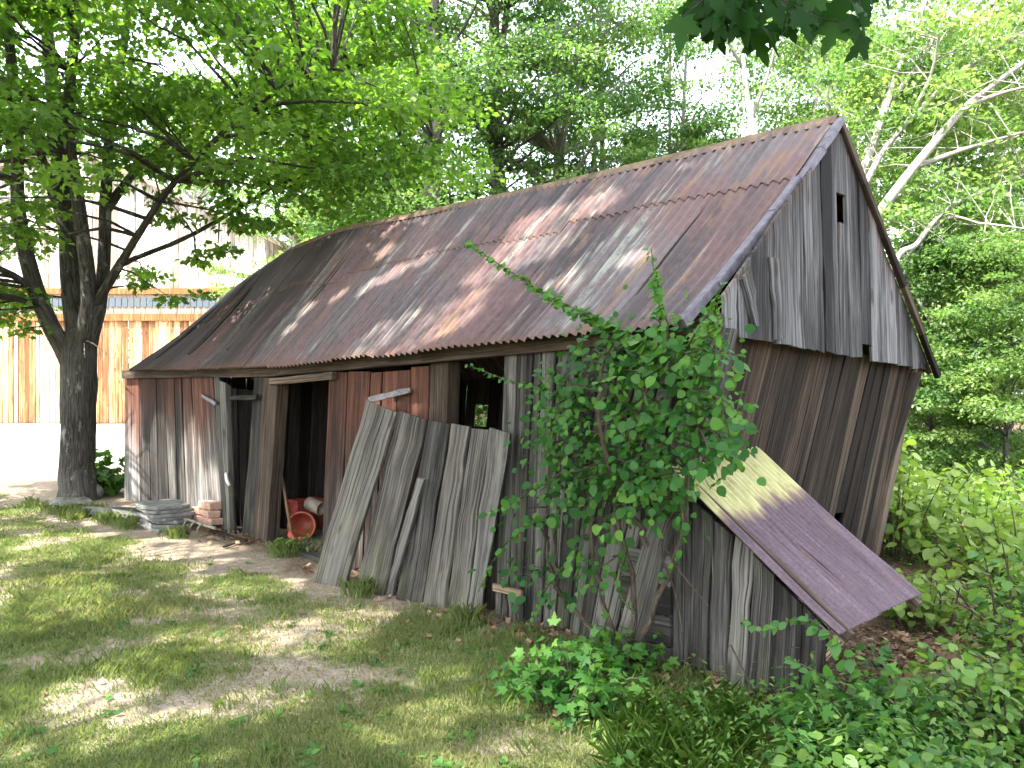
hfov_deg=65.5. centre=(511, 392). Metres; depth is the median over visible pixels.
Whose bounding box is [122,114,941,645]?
wooden shed
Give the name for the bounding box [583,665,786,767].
tall grass
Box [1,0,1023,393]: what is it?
sky
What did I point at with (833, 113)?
forest tree
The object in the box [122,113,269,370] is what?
forest tree
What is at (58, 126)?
maple tree
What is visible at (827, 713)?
ground ivy
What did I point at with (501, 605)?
broken crate
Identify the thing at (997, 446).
understory tree
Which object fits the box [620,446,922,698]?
lean to
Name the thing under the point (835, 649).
bramble
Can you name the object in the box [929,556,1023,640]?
shrub
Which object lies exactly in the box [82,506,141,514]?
stone slab
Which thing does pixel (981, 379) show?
understory tree
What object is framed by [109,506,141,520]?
stone slab
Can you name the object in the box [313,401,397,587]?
plank
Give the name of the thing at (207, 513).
brick
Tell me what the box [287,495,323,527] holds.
red crate
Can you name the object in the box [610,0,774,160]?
slender tree
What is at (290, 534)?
shovel
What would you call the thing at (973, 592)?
sapling
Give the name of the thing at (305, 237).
understory tree
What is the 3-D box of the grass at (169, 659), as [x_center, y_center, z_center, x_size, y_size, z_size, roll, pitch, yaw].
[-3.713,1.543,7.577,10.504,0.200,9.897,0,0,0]
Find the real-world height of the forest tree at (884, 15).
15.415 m
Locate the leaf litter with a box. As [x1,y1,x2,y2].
[15,524,1023,762]
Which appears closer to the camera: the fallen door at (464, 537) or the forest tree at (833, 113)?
the fallen door at (464, 537)
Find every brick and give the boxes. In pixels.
[192,506,201,514]
[193,514,205,521]
[197,500,220,509]
[199,517,222,524]
[200,508,220,518]
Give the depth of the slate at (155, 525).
9.33 m
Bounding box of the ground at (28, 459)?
[0,403,1023,767]
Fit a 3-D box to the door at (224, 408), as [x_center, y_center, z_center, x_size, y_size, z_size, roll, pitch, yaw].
[-3.382,0.717,9.350,0.045,1.879,0.629,0,0,-42]
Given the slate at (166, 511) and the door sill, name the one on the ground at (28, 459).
the door sill
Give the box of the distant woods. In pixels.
[83,118,1023,417]
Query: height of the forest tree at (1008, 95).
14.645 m
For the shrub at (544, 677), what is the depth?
4.04 m
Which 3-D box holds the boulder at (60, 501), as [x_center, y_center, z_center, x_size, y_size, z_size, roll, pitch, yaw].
[-6.061,1.565,10.939,0.690,0.261,0.486,0,0,0]
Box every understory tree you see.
[214,190,378,301]
[287,172,486,424]
[474,185,521,426]
[888,223,1023,495]
[893,180,1023,462]
[905,225,1023,499]
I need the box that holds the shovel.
[282,478,294,542]
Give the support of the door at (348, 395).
in the wooden shed
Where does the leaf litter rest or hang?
on the ground at (28, 459)
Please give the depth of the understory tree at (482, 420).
18.43 m
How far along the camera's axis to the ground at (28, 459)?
5.47 m
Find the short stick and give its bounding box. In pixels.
[222,538,244,547]
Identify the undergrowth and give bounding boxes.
[572,521,1023,767]
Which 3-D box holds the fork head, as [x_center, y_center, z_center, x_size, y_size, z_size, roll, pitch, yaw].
[-3.617,1.553,9.082,0.102,0.157,0.980,0,0,-42]
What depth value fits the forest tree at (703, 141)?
26.71 m
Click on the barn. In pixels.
(30, 377)
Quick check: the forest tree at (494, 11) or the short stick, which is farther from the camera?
the forest tree at (494, 11)
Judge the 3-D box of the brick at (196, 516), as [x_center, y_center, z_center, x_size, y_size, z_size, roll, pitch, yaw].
[-3.693,1.512,9.542,0.304,0.091,0.166,0,0,33]
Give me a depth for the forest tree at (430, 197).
17.64 m
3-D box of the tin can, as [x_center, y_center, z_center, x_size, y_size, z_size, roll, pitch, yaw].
[-2.191,1.264,8.852,0.234,0.198,0.160,0,0,28]
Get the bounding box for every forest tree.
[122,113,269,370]
[201,25,365,298]
[221,0,487,235]
[270,0,581,226]
[388,0,622,208]
[441,0,684,396]
[666,118,733,149]
[779,11,962,272]
[823,0,1023,415]
[905,0,1023,405]
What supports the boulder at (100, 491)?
on the ground at (28, 459)
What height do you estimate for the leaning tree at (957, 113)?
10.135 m
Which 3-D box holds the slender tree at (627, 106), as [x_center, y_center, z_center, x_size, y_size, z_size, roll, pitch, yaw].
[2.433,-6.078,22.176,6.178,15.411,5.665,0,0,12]
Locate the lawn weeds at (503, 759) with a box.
[0,536,695,767]
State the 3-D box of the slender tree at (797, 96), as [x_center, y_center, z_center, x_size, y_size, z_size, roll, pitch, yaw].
[8.839,-6.202,26.582,5.665,15.411,6.178,0,0,-21]
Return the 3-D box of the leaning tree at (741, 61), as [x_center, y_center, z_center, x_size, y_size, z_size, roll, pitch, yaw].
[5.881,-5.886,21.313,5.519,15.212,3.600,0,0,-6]
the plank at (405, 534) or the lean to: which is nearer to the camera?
the lean to
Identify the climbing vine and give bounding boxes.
[461,240,765,698]
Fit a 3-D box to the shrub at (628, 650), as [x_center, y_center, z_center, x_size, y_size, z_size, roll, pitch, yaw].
[0.555,1.460,4.559,0.752,0.388,0.570,0,0,0]
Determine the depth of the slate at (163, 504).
9.47 m
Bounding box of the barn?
[0,148,291,423]
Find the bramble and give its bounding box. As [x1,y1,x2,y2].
[740,613,876,710]
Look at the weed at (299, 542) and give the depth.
8.02 m
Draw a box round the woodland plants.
[884,424,1023,556]
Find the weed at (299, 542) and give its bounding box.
[271,527,321,555]
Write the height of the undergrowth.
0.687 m
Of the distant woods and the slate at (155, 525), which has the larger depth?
the distant woods
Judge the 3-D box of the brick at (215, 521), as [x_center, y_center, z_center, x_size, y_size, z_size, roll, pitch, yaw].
[-3.548,1.510,9.389,0.315,0.089,0.154,0,0,42]
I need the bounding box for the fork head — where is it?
[183,517,215,536]
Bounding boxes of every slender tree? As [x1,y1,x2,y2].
[505,0,697,187]
[591,88,672,163]
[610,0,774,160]
[712,20,861,135]
[748,0,917,218]
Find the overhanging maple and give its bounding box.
[660,0,888,66]
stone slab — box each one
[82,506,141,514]
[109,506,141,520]
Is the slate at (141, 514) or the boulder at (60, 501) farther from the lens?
the boulder at (60, 501)
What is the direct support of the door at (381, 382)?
in the wooden shed
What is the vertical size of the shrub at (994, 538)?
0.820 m
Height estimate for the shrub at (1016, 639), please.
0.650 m
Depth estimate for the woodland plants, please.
11.01 m
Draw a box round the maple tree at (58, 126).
[0,0,507,500]
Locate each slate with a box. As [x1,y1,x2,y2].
[135,499,189,510]
[136,507,193,514]
[136,512,192,520]
[139,522,196,532]
[140,518,196,528]
[142,517,195,523]
[143,511,193,517]
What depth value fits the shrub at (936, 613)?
5.39 m
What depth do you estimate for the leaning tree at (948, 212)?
12.84 m
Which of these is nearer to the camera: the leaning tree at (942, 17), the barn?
the leaning tree at (942, 17)
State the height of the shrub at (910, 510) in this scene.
1.247 m
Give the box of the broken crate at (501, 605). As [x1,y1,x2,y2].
[493,583,524,623]
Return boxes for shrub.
[90,449,124,495]
[487,611,653,729]
[547,609,679,679]
[879,439,997,566]
[880,557,1012,641]
[892,470,1023,561]
[909,638,1023,760]
[910,499,1023,598]
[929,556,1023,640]
[953,460,1023,532]
[977,600,1023,684]
[996,537,1023,580]
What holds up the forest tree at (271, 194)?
on the ground at (28, 459)
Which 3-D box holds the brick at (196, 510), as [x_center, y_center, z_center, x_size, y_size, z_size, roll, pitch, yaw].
[-3.699,1.417,9.555,0.314,0.087,0.164,0,0,35]
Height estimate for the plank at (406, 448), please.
1.477 m
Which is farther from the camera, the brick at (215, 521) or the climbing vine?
the brick at (215, 521)
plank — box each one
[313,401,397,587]
[357,411,427,595]
[385,477,425,595]
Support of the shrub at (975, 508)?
on the ground at (28, 459)
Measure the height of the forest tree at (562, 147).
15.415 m
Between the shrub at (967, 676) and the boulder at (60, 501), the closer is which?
the shrub at (967, 676)
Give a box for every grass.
[0,493,842,767]
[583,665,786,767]
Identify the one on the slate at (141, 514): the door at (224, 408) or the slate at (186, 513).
the slate at (186, 513)
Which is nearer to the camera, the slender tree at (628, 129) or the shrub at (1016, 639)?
the shrub at (1016, 639)
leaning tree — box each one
[634,0,848,134]
[762,0,1023,219]
[825,0,1023,178]
[844,4,1023,287]
[870,112,1023,444]
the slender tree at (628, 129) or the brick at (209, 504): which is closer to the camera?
the brick at (209, 504)
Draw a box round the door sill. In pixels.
[266,541,320,561]
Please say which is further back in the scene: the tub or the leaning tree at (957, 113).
the leaning tree at (957, 113)
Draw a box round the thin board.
[209,529,247,541]
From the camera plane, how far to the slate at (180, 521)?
9.32 m
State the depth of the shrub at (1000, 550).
6.05 m
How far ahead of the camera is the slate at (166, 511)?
9.31 m
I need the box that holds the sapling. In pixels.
[959,528,1023,662]
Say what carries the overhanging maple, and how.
on the ground at (28, 459)
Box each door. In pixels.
[214,377,236,533]
[322,371,371,571]
[364,370,410,580]
[396,420,510,615]
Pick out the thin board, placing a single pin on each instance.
(227, 534)
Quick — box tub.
[287,511,318,539]
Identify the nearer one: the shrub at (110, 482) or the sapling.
the sapling
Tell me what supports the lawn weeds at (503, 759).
on the ground at (28, 459)
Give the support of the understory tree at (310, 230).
on the ground at (28, 459)
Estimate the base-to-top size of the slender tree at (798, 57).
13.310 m
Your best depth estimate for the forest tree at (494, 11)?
19.54 m
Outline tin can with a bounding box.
[304,497,323,515]
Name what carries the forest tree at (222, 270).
on the ground at (28, 459)
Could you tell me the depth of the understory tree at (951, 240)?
12.15 m
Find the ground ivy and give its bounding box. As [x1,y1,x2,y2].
[604,513,1023,767]
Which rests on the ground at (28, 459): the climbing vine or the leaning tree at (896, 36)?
the leaning tree at (896, 36)
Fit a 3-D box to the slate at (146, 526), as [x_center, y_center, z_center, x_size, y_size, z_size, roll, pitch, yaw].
[-4.121,1.596,9.561,0.618,0.061,0.534,0,0,44]
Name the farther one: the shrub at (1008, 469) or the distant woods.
the distant woods
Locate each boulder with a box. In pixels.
[43,497,92,511]
[97,484,104,497]

